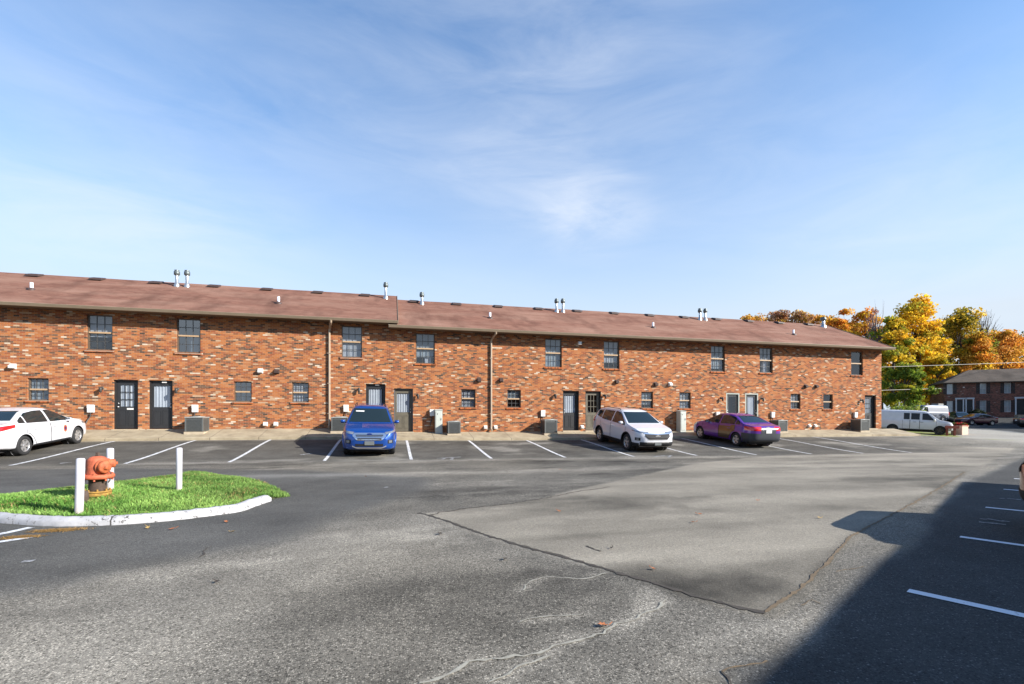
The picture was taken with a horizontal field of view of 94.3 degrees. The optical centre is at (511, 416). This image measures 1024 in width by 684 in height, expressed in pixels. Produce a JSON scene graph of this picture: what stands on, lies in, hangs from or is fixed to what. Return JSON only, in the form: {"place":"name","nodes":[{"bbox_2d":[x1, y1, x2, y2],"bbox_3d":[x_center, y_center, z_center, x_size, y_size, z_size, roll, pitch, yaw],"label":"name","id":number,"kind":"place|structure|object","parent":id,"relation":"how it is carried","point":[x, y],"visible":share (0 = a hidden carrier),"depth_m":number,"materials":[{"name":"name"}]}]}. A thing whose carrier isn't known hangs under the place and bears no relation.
{"place":"outdoors","nodes":[
{"label":"outdoors","id":0,"kind":"place"},
{"bbox_2d":[58,428,920,441],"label":"pavement","id":1,"kind":"structure","parent":0,"point":[179,434],"depth_m":21.54,"materials":[{"name":"concrete"}]},
{"bbox_2d":[184,416,209,433],"bbox_3d":[-13.504,0.350,20.432,0.740,0.764,0.912,0,0,-14],"label":"air conditioner","id":2,"kind":"object","parent":1,"relation":"on","point":[196,424],"visible":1,"depth_m":20.05,"materials":[{"name":"metal"}]},
{"bbox_2d":[330,417,347,432],"bbox_3d":[-7.881,0.361,21.853,0.780,0.764,0.890,0,0,-14],"label":"air conditioner","id":3,"kind":"object","parent":1,"relation":"on","point":[337,425],"visible":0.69,"depth_m":21.43,"materials":[{"name":"metal"}]},
{"bbox_2d":[435,409,441,433],"bbox_3d":[-3.578,0.221,23.151,0.370,1.210,0.370,0,0,-14],"label":"utility cabinet","id":4,"kind":"object","parent":1,"relation":"on","point":[438,421],"visible":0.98,"depth_m":22.98,"materials":[{"name":"grey metal"}]},
{"bbox_2d":[446,421,460,434],"bbox_3d":[-2.860,0.547,23.124,0.660,0.724,0.868,0,0,-14],"label":"air conditioner","id":5,"kind":"object","parent":1,"relation":"on","point":[453,427],"visible":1,"depth_m":22.75,"materials":[{"name":"metal"}]},
{"bbox_2d":[540,419,557,434],"bbox_3d":[1.859,0.517,24.290,0.720,0.824,0.912,0,0,-14],"label":"air conditioner","id":6,"kind":"object","parent":1,"relation":"on","point":[548,426],"visible":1,"depth_m":23.90,"materials":[{"name":"metal"}]},
{"bbox_2d":[676,410,685,431],"bbox_3d":[9.406,0.242,26.381,0.370,1.230,0.430,0,0,-14],"label":"utility cabinet","id":7,"kind":"object","parent":1,"relation":"on","point":[680,420],"visible":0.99,"depth_m":26.22,"materials":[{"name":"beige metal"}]},
{"bbox_2d":[769,420,787,432],"bbox_3d":[15.466,0.549,27.708,0.680,0.784,0.912,0,0,-14],"label":"air conditioner","id":8,"kind":"object","parent":1,"relation":"on","point":[782,425],"visible":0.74,"depth_m":27.33,"materials":[{"name":"metal"}]},
{"bbox_2d":[850,419,869,431],"bbox_3d":[21.283,0.529,29.179,0.720,0.824,0.890,0,0,-14],"label":"air conditioner","id":9,"kind":"object","parent":1,"relation":"on","point":[859,425],"visible":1,"depth_m":28.83,"materials":[{"name":"metal"}]},
{"bbox_2d":[0,417,1023,683],"bbox_3d":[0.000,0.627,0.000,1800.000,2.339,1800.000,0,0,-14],"label":"ground","id":10,"kind":"structure","parent":0,"point":[338,567],"depth_m":4.55,"materials":[{"name":"asphalt"}]},
{"bbox_2d":[0,527,33,534],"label":"parking line","id":11,"kind":"object","parent":10,"relation":"on","point":[15,530],"visible":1,"depth_m":6.01,"materials":[{"name":"white paint"}]},
{"bbox_2d":[0,407,85,455],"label":"parked car","id":12,"kind":"object","parent":10,"relation":"on","point":[24,430],"visible":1,"depth_m":15.72,"materials":[{"name":"white paint"}]},
{"bbox_2d":[0,527,91,539],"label":"dry clippings","id":13,"kind":"object","parent":10,"relation":"on","point":[40,530],"visible":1,"depth_m":5.96,"materials":[{"name":"brown plant"}]},
{"bbox_2d":[12,441,113,464],"bbox_3d":[-14.958,1.164,16.101,0.115,0.429,5.280,0,0,-14],"label":"parking line","id":14,"kind":"object","parent":10,"relation":"on","point":[61,453],"visible":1,"depth_m":15.68,"materials":[{"name":"white paint"}]},
{"bbox_2d":[0,495,271,526],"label":"kerb","id":15,"kind":"structure","parent":10,"relation":"on","point":[42,520],"depth_m":6.45,"materials":[{"name":"concrete"}]},
{"bbox_2d":[0,470,289,515],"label":"grass","id":16,"kind":"structure","parent":10,"relation":"on","point":[203,487],"depth_m":7.64,"materials":[{"name":"plant"}]},
{"bbox_2d":[74,458,84,513],"bbox_3d":[-6.101,1.103,6.700,0.100,1.049,0.100,2,0,0],"label":"bollard","id":17,"kind":"object","parent":16,"relation":"on","point":[79,485],"visible":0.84,"depth_m":6.66,"materials":[{"name":"metal"}]},
{"bbox_2d":[84,490,88,502],"bbox_3d":[-6.480,1.218,7.200,0.110,0.210,0.105,0,0,-14],"label":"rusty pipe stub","id":18,"kind":"object","parent":16,"relation":"on","point":[86,495],"visible":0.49,"depth_m":7.18,"materials":[{"name":"metal"}]},
{"bbox_2d":[84,452,117,498],"bbox_3d":[-6.572,0.980,7.552,0.458,0.836,0.441,0,0,-28],"label":"fire hydrant","id":19,"kind":"object","parent":16,"relation":"on","point":[98,472],"visible":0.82,"depth_m":7.45,"materials":[{"name":"metal"}]},
{"bbox_2d":[106,448,113,488],"bbox_3d":[-6.809,1.027,8.050,0.100,1.004,0.100,0,0,0],"label":"bollard","id":20,"kind":"object","parent":16,"relation":"on","point":[110,455],"visible":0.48,"depth_m":8.02,"materials":[{"name":"metal"}]},
{"bbox_2d":[176,448,181,489],"bbox_3d":[-5.712,1.029,8.150,0.090,1.010,0.090,0,0,0],"label":"bollard","id":21,"kind":"object","parent":16,"relation":"on","point":[179,468],"visible":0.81,"depth_m":8.11,"materials":[{"name":"metal"}]},
{"bbox_2d":[123,440,195,463],"bbox_3d":[-12.242,1.172,16.783,0.115,0.445,5.280,0,0,-14],"label":"parking line","id":22,"kind":"object","parent":10,"relation":"on","point":[158,452],"visible":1,"depth_m":16.32,"materials":[{"name":"white paint"}]},
{"bbox_2d":[229,440,269,461],"bbox_3d":[-9.527,1.186,17.465,0.115,0.460,5.280,0,0,-14],"label":"parking line","id":23,"kind":"object","parent":10,"relation":"on","point":[249,451],"visible":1,"depth_m":17.01,"materials":[{"name":"white paint"}]},
{"bbox_2d":[323,439,340,460],"bbox_3d":[-6.811,1.208,18.147,0.115,0.458,5.280,0,0,-14],"label":"parking line","id":24,"kind":"object","parent":10,"relation":"on","point":[331,451],"visible":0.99,"depth_m":17.64,"materials":[{"name":"white paint"}]},
{"bbox_2d":[340,402,398,454],"bbox_3d":[-5.544,0.389,18.601,2.102,1.757,4.656,1,5,-16],"label":"parked car","id":25,"kind":"object","parent":10,"relation":"on","point":[369,426],"visible":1,"depth_m":16.91,"materials":[{"name":"blue paint"}]},
{"bbox_2d":[406,440,412,459],"bbox_3d":[-4.096,1.254,18.830,0.115,0.408,5.280,0,0,-14],"label":"parking line","id":26,"kind":"object","parent":10,"relation":"on","point":[409,451],"visible":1,"depth_m":18.39,"materials":[{"name":"white paint"}]},
{"bbox_2d":[0,270,895,432],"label":"brick apartment building","id":27,"kind":"structure","parent":10,"relation":"on","point":[94,353],"depth_m":23.20,"materials":[{"name":"brown"}]},
{"bbox_2d":[25,378,49,402],"bbox_3d":[-19.431,-1.093,19.602,0.830,0.995,0.460,0,0,-14],"label":"window","id":28,"kind":"structure","parent":27,"relation":"in","point":[38,387],"depth_m":19.55,"materials":[{"name":"glass"}]},
{"bbox_2d":[84,314,113,352],"bbox_3d":[-17.365,-3.512,20.121,1.030,1.575,0.460,0,0,-14],"label":"window","id":29,"kind":"structure","parent":27,"relation":"in","point":[99,326],"depth_m":20.11,"materials":[{"name":"glass"}]},
{"bbox_2d":[111,380,138,429],"bbox_3d":[-16.454,-0.485,20.352,0.960,2.190,0.555,0,0,-14],"label":"door","id":30,"kind":"structure","parent":27,"relation":"in","point":[125,392],"depth_m":20.31,"materials":[{"name":"black paint"}]},
{"bbox_2d":[147,380,172,429],"bbox_3d":[-15.203,-0.485,20.667,0.960,2.190,0.555,0,0,-14],"label":"door","id":31,"kind":"structure","parent":27,"relation":"in","point":[161,394],"depth_m":20.64,"materials":[{"name":"black paint"}]},
{"bbox_2d":[175,318,201,354],"bbox_3d":[-14.174,-3.512,20.922,1.030,1.575,0.460,0,0,-14],"label":"window","id":32,"kind":"structure","parent":27,"relation":"in","point":[188,330],"depth_m":20.84,"materials":[{"name":"glass"}]},
{"bbox_2d":[232,381,252,403],"bbox_3d":[-12.099,-1.093,21.444,0.830,0.995,0.460,0,0,-14],"label":"window","id":33,"kind":"structure","parent":27,"relation":"in","point":[242,390],"depth_m":21.35,"materials":[{"name":"glass"}]},
{"bbox_2d":[290,382,309,403],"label":"window","id":34,"kind":"structure","parent":27,"relation":"in","point":[300,391],"depth_m":21.98,"materials":[{"name":"glass"}]},
{"bbox_2d":[340,326,362,359],"bbox_3d":[-7.598,-3.512,22.574,1.030,1.575,0.460,0,0,-14],"label":"window","id":35,"kind":"structure","parent":27,"relation":"in","point":[351,335],"depth_m":22.57,"materials":[{"name":"glass"}]},
{"bbox_2d":[366,384,384,403],"bbox_3d":[-6.551,-0.485,22.840,0.960,2.190,0.555,0,0,-14],"label":"door","id":36,"kind":"structure","parent":27,"relation":"in","point":[374,393],"depth_m":22.84,"materials":[{"name":"black paint"}]},
{"bbox_2d":[394,388,413,432],"bbox_3d":[-5.291,-0.288,23.156,0.960,2.185,0.555,0,0,-14],"label":"door","id":37,"kind":"structure","parent":27,"relation":"in","point":[403,398],"depth_m":23.14,"materials":[{"name":"beige glass"}]},
{"bbox_2d":[415,333,435,365],"bbox_3d":[-4.281,-3.312,23.407,1.030,1.575,0.460,0,0,-14],"label":"window","id":38,"kind":"structure","parent":27,"relation":"in","point":[425,343],"depth_m":23.41,"materials":[{"name":"glass"}]},
{"bbox_2d":[460,389,476,408],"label":"window","id":39,"kind":"structure","parent":27,"relation":"in","point":[467,395],"depth_m":23.90,"materials":[{"name":"glass"}]},
{"bbox_2d":[506,390,521,408],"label":"window","id":40,"kind":"structure","parent":27,"relation":"in","point":[513,396],"depth_m":24.48,"materials":[{"name":"glass"}]},
{"bbox_2d":[544,338,562,368],"bbox_3d":[2.130,-3.312,25.018,1.030,1.575,0.460,0,0,-14],"label":"window","id":41,"kind":"structure","parent":27,"relation":"in","point":[552,346],"depth_m":25.00,"materials":[{"name":"glass"}]},
{"bbox_2d":[563,391,579,431],"bbox_3d":[3.070,-0.288,25.256,0.960,2.185,0.555,0,0,-14],"label":"door","id":42,"kind":"structure","parent":27,"relation":"in","point":[570,402],"depth_m":25.25,"materials":[{"name":"black paint"}]},
{"bbox_2d":[585,391,599,431],"bbox_3d":[4.301,-0.288,25.566,0.960,2.185,0.555,0,0,-14],"label":"door","id":43,"kind":"structure","parent":27,"relation":"in","point":[590,413],"depth_m":25.51,"materials":[{"name":"beige glass"}]},
{"bbox_2d":[603,341,620,369],"bbox_3d":[5.340,-3.312,25.824,1.030,1.575,0.460,0,0,-14],"label":"window","id":44,"kind":"structure","parent":27,"relation":"in","point":[611,348],"depth_m":25.85,"materials":[{"name":"glass"}]},
{"bbox_2d":[641,392,653,409],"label":"window","id":45,"kind":"structure","parent":27,"relation":"in","point":[646,397],"depth_m":26.33,"materials":[{"name":"glass"}]},
{"bbox_2d":[679,392,691,409],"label":"window","id":46,"kind":"structure","parent":27,"relation":"in","point":[684,397],"depth_m":26.90,"materials":[{"name":"glass"}]},
{"bbox_2d":[710,346,725,372],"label":"window","id":47,"kind":"structure","parent":27,"relation":"in","point":[717,352],"depth_m":27.45,"materials":[{"name":"glass"}]},
{"bbox_2d":[726,393,738,412],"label":"door","id":48,"kind":"structure","parent":27,"relation":"in","point":[728,397],"depth_m":27.65,"materials":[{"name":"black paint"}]},
{"bbox_2d":[745,393,757,415],"bbox_3d":[14.010,-0.288,27.963,0.960,2.185,0.475,0,0,-14],"label":"door","id":49,"kind":"structure","parent":27,"relation":"in","point":[751,399],"depth_m":27.93,"materials":[{"name":"white paint"}]},
{"bbox_2d":[759,348,773,373],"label":"window","id":50,"kind":"structure","parent":27,"relation":"in","point":[765,353],"depth_m":28.30,"materials":[{"name":"glass"}]},
{"bbox_2d":[790,394,801,409],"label":"window","id":51,"kind":"structure","parent":27,"relation":"in","point":[795,398],"depth_m":28.74,"materials":[{"name":"glass"}]},
{"bbox_2d":[823,394,833,410],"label":"window","id":52,"kind":"structure","parent":27,"relation":"in","point":[827,398],"depth_m":29.47,"materials":[{"name":"glass"}]},
{"bbox_2d":[850,351,863,376],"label":"window","id":53,"kind":"structure","parent":27,"relation":"in","point":[856,357],"depth_m":30.11,"materials":[{"name":"glass"}]},
{"bbox_2d":[865,395,877,428],"bbox_3d":[22.584,-0.288,30.158,0.960,2.185,0.555,0,0,-14],"label":"door","id":54,"kind":"structure","parent":27,"relation":"in","point":[868,415],"depth_m":30.17,"materials":[{"name":"black paint"}]},
{"bbox_2d":[467,440,491,457],"bbox_3d":[-1.380,1.284,19.512,0.115,0.391,5.280,0,0,-14],"label":"parking line","id":55,"kind":"object","parent":10,"relation":"on","point":[477,447],"visible":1,"depth_m":19.20,"materials":[{"name":"white paint"}]},
{"bbox_2d":[429,487,604,514],"bbox_3d":[0.432,1.458,8.493,4.440,0.019,0.242,0,0,-42],"label":"asphalt crack","id":56,"kind":"object","parent":10,"relation":"on","point":[517,502],"visible":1,"depth_m":8.28,"materials":[{"name":"asphalt"}]},
{"bbox_2d":[489,655,549,681],"bbox_3d":[0.046,1.445,2.748,0.472,0.001,0.049,0,0,-41],"label":"asphalt crack","id":57,"kind":"object","parent":10,"relation":"on","point":[521,664],"visible":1,"depth_m":2.77,"materials":[{"name":"asphalt"}]},
{"bbox_2d":[419,599,666,682],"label":"asphalt crack","id":58,"kind":"object","parent":10,"relation":"on","point":[461,666],"visible":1,"depth_m":2.90,"materials":[{"name":"asphalt"}]},
{"bbox_2d":[520,614,577,621],"bbox_3d":[0.274,1.445,3.438,0.468,0.001,0.050,0,0,-16],"label":"asphalt crack","id":59,"kind":"object","parent":10,"relation":"on","point":[550,615],"visible":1,"depth_m":3.46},
{"bbox_2d":[523,573,603,589],"bbox_3d":[0.444,1.445,4.258,0.894,0.001,0.218,0,0,-26],"label":"asphalt crack","id":60,"kind":"object","parent":10,"relation":"on","point":[562,577],"visible":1,"depth_m":4.26,"materials":[{"name":"asphalt"}]},
{"bbox_2d":[419,512,764,613],"bbox_3d":[0.194,1.447,5.322,0.178,0.004,4.954,0,0,-41],"label":"asphalt crack","id":61,"kind":"object","parent":10,"relation":"on","point":[687,593],"visible":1,"depth_m":4.42,"materials":[{"name":"asphalt"}]},
{"bbox_2d":[593,406,672,450],"bbox_3d":[5.382,0.475,21.602,2.102,1.737,4.778,0,5,-14],"label":"parked car","id":62,"kind":"object","parent":10,"relation":"on","point":[632,429],"visible":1,"depth_m":20.47,"materials":[{"name":"white paint"}]},
{"bbox_2d":[693,413,780,446],"bbox_3d":[11.061,0.505,23.782,2.062,1.594,4.736,0,5,-14],"label":"parked car","id":63,"kind":"object","parent":10,"relation":"on","point":[740,429],"visible":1,"depth_m":22.45,"materials":[{"name":"purple paint"}]},
{"bbox_2d":[721,660,767,671],"bbox_3d":[1.354,1.445,2.764,0.347,0.001,0.032,0,0,-19],"label":"asphalt crack","id":64,"kind":"object","parent":10,"relation":"on","point":[743,665],"visible":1,"depth_m":2.76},
{"bbox_2d":[740,314,755,319],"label":"autumn tree","id":65,"kind":"object","parent":10,"relation":"on","point":[748,317],"visible":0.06,"depth_m":99.01,"materials":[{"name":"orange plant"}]},
{"bbox_2d":[753,313,769,320],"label":"autumn tree","id":66,"kind":"object","parent":10,"relation":"on","point":[758,318],"visible":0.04,"depth_m":107.57,"materials":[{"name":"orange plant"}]},
{"bbox_2d":[765,309,793,322],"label":"autumn tree","id":67,"kind":"object","parent":10,"relation":"on","point":[780,315],"visible":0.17,"depth_m":102.72,"materials":[{"name":"orange plant"}]},
{"bbox_2d":[786,309,816,322],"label":"autumn tree","id":68,"kind":"object","parent":10,"relation":"on","point":[797,316],"visible":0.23,"depth_m":96.88,"materials":[{"name":"orange plant"}]},
{"bbox_2d":[765,527,867,611],"bbox_3d":[3.291,1.447,4.901,0.095,0.004,3.950,0,0,45],"label":"asphalt crack","id":69,"kind":"object","parent":10,"relation":"on","point":[812,576],"visible":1,"depth_m":4.33,"materials":[{"name":"asphalt"}]},
{"bbox_2d":[809,314,838,327],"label":"autumn tree","id":70,"kind":"object","parent":10,"relation":"on","point":[817,321],"visible":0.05,"depth_m":101.65,"materials":[{"name":"orange plant"}]},
{"bbox_2d":[825,307,861,335],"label":"autumn tree","id":71,"kind":"object","parent":10,"relation":"on","point":[836,322],"visible":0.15,"depth_m":95.43,"materials":[{"name":"orange plant"}]},
{"bbox_2d":[837,323,862,336],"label":"autumn tree","id":72,"kind":"object","parent":10,"relation":"on","point":[845,327],"visible":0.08,"depth_m":81.46,"materials":[{"name":"orange plant"}]},
{"bbox_2d":[844,306,885,338],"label":"autumn tree","id":73,"kind":"object","parent":10,"relation":"on","point":[858,317],"visible":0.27,"depth_m":91.22,"materials":[{"name":"orange plant"}]},
{"bbox_2d":[864,306,890,366],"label":"bare tree","id":74,"kind":"object","parent":10,"relation":"on","point":[873,319],"visible":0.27,"depth_m":83.94,"materials":[{"name":"grey plant"}]},
{"bbox_2d":[866,315,917,409],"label":"autumn tree","id":75,"kind":"object","parent":10,"relation":"on","point":[896,334],"visible":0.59,"depth_m":75.16,"materials":[{"name":"yellow plant"}]},
{"bbox_2d":[889,403,926,410],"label":"shrub","id":76,"kind":"object","parent":10,"relation":"on","point":[906,407],"visible":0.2,"depth_m":53.60,"materials":[{"name":"green plant"}]},
{"bbox_2d":[881,362,941,409],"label":"autumn tree","id":77,"kind":"object","parent":10,"relation":"on","point":[911,373],"visible":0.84,"depth_m":69.07,"materials":[{"name":"green plant"}]},
{"bbox_2d":[867,472,964,526],"bbox_3d":[8.649,1.484,9.697,10.440,0.070,0.133,0,0,-41],"label":"asphalt crack","id":78,"kind":"object","parent":10,"relation":"on","point":[891,514],"visible":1,"depth_m":8.10,"materials":[{"name":"asphalt"}]},
{"bbox_2d":[881,409,952,434],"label":"parked van","id":79,"kind":"object","parent":10,"relation":"on","point":[915,420],"visible":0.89,"depth_m":43.42,"materials":[{"name":"white paint"}]},
{"bbox_2d":[883,293,954,391],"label":"autumn tree","id":80,"kind":"object","parent":10,"relation":"on","point":[916,311],"visible":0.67,"depth_m":78.36,"materials":[{"name":"yellow plant"}]},
{"bbox_2d":[901,354,957,404],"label":"autumn tree","id":81,"kind":"object","parent":10,"relation":"on","point":[926,400],"visible":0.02,"depth_m":90.09,"materials":[{"name":"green plant"}]},
{"bbox_2d":[911,404,948,420],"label":"parked van","id":82,"kind":"object","parent":10,"relation":"on","point":[940,411],"visible":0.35,"depth_m":60.93,"materials":[{"name":"silver metal"}]},
{"bbox_2d":[921,354,956,400],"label":"autumn tree","id":83,"kind":"object","parent":10,"relation":"on","point":[939,373],"visible":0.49,"depth_m":75.62,"materials":[{"name":"yellow plant"}]},
{"bbox_2d":[921,332,963,369],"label":"autumn tree","id":84,"kind":"object","parent":10,"relation":"on","point":[946,336],"visible":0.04,"depth_m":99.02,"materials":[{"name":"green plant"}]},
{"bbox_2d":[945,426,958,435],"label":"timber barrier","id":85,"kind":"object","parent":10,"relation":"on","point":[954,428],"visible":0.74,"depth_m":41.55,"materials":[{"name":"wood"}]},
{"bbox_2d":[945,411,967,420],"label":"parked car","id":86,"kind":"object","parent":10,"relation":"on","point":[953,415],"visible":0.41,"depth_m":63.29,"materials":[{"name":"blue paint"}]},
{"bbox_2d":[914,306,999,373],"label":"autumn tree","id":87,"kind":"object","parent":10,"relation":"on","point":[958,321],"visible":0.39,"depth_m":86.74,"materials":[{"name":"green plant"}]},
{"bbox_2d":[951,422,968,434],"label":"masonry pier","id":88,"kind":"structure","parent":10,"relation":"on","point":[962,429],"depth_m":42.17,"materials":[{"name":"concrete"}]},
{"bbox_2d":[907,589,1023,616],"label":"parking line","id":89,"kind":"object","parent":10,"relation":"on","point":[1015,613],"visible":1,"depth_m":3.68,"materials":[{"name":"white paint"}]},
{"bbox_2d":[926,368,1023,416],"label":"apartment building","id":90,"kind":"structure","parent":10,"relation":"on","point":[996,392],"depth_m":68.33,"materials":[{"name":"brown brick"}]},
{"bbox_2d":[943,401,954,411],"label":"window","id":91,"kind":"structure","parent":90,"relation":"in","point":[950,404],"depth_m":69.88,"materials":[{"name":"grey glass"}]},
{"bbox_2d":[943,384,956,393],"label":"window","id":92,"kind":"structure","parent":90,"relation":"in","point":[950,388],"depth_m":69.88,"materials":[{"name":"grey glass"}]},
{"bbox_2d":[955,398,966,412],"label":"door","id":93,"kind":"structure","parent":90,"relation":"in","point":[958,403],"depth_m":69.30,"materials":[{"name":"metal"}]},
{"bbox_2d":[963,398,974,413],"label":"door","id":94,"kind":"structure","parent":90,"relation":"in","point":[969,402],"depth_m":68.85,"materials":[{"name":"metal"}]},
{"bbox_2d":[976,383,989,393],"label":"window","id":95,"kind":"structure","parent":90,"relation":"in","point":[980,387],"depth_m":68.24,"materials":[{"name":"grey glass"}]},
{"bbox_2d":[976,401,989,411],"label":"window","id":96,"kind":"structure","parent":90,"relation":"in","point":[980,405],"depth_m":68.23,"materials":[{"name":"grey glass"}]},
{"bbox_2d":[1000,382,1014,392],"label":"window","id":97,"kind":"structure","parent":90,"relation":"in","point":[1004,387],"depth_m":67.04,"materials":[{"name":"grey glass"}]},
{"bbox_2d":[1000,400,1014,411],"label":"window","id":98,"kind":"structure","parent":90,"relation":"in","point":[1007,403],"depth_m":67.01,"materials":[{"name":"grey glass"}]},
{"bbox_2d":[1014,397,1023,416],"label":"door","id":99,"kind":"structure","parent":90,"relation":"in","point":[1019,404],"depth_m":66.42,"materials":[{"name":"metal"}]},
{"bbox_2d":[954,413,997,425],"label":"parked car","id":100,"kind":"object","parent":10,"relation":"on","point":[977,419],"visible":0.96,"depth_m":59.15,"materials":[{"name":"black paint"}]},
{"bbox_2d":[968,409,986,413],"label":"shrub","id":101,"kind":"object","parent":10,"relation":"on","point":[978,411],"visible":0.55,"depth_m":66.85,"materials":[{"name":"green plant"}]},
{"bbox_2d":[956,332,999,372],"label":"autumn tree","id":102,"kind":"object","parent":10,"relation":"on","point":[982,343],"visible":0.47,"depth_m":84.55,"materials":[{"name":"orange plant"}]},
{"bbox_2d":[977,310,1002,335],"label":"bare tree","id":103,"kind":"object","parent":10,"relation":"on","point":[983,324],"visible":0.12,"depth_m":95.64,"materials":[{"name":"grey plant"}]},
{"bbox_2d":[960,536,1023,545],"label":"parking line","id":104,"kind":"object","parent":10,"relation":"on","point":[992,541],"visible":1,"depth_m":5.51,"materials":[{"name":"white paint"}]},
{"bbox_2d":[978,329,1023,368],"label":"autumn tree","id":105,"kind":"object","parent":10,"relation":"on","point":[1010,340],"visible":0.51,"depth_m":89.73,"materials":[{"name":"orange plant"}]},
{"bbox_2d":[1013,417,1023,426],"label":"parked car","id":106,"kind":"object","parent":10,"relation":"on","point":[1019,422],"visible":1,"depth_m":54.52,"materials":[{"name":"grey paint"}]},
{"bbox_2d":[1019,462,1023,499],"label":"parked car","id":107,"kind":"object","parent":10,"relation":"on","point":[1021,486],"visible":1,"depth_m":5.98,"materials":[{"name":"orange metal"}]},
{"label":"utility pole","id":108,"kind":"object","parent":10,"relation":"on","visible":0},
{"bbox_2d":[893,362,1020,366],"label":"overhead cable","id":109,"kind":"object","parent":108,"relation":"attached to","point":[956,364],"visible":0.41,"depth_m":67.46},
{"bbox_2d":[0,0,1023,408],"label":"sky","id":110,"kind":"structure","parent":0,"point":[732,159],"materials":[{"name":"blue"}]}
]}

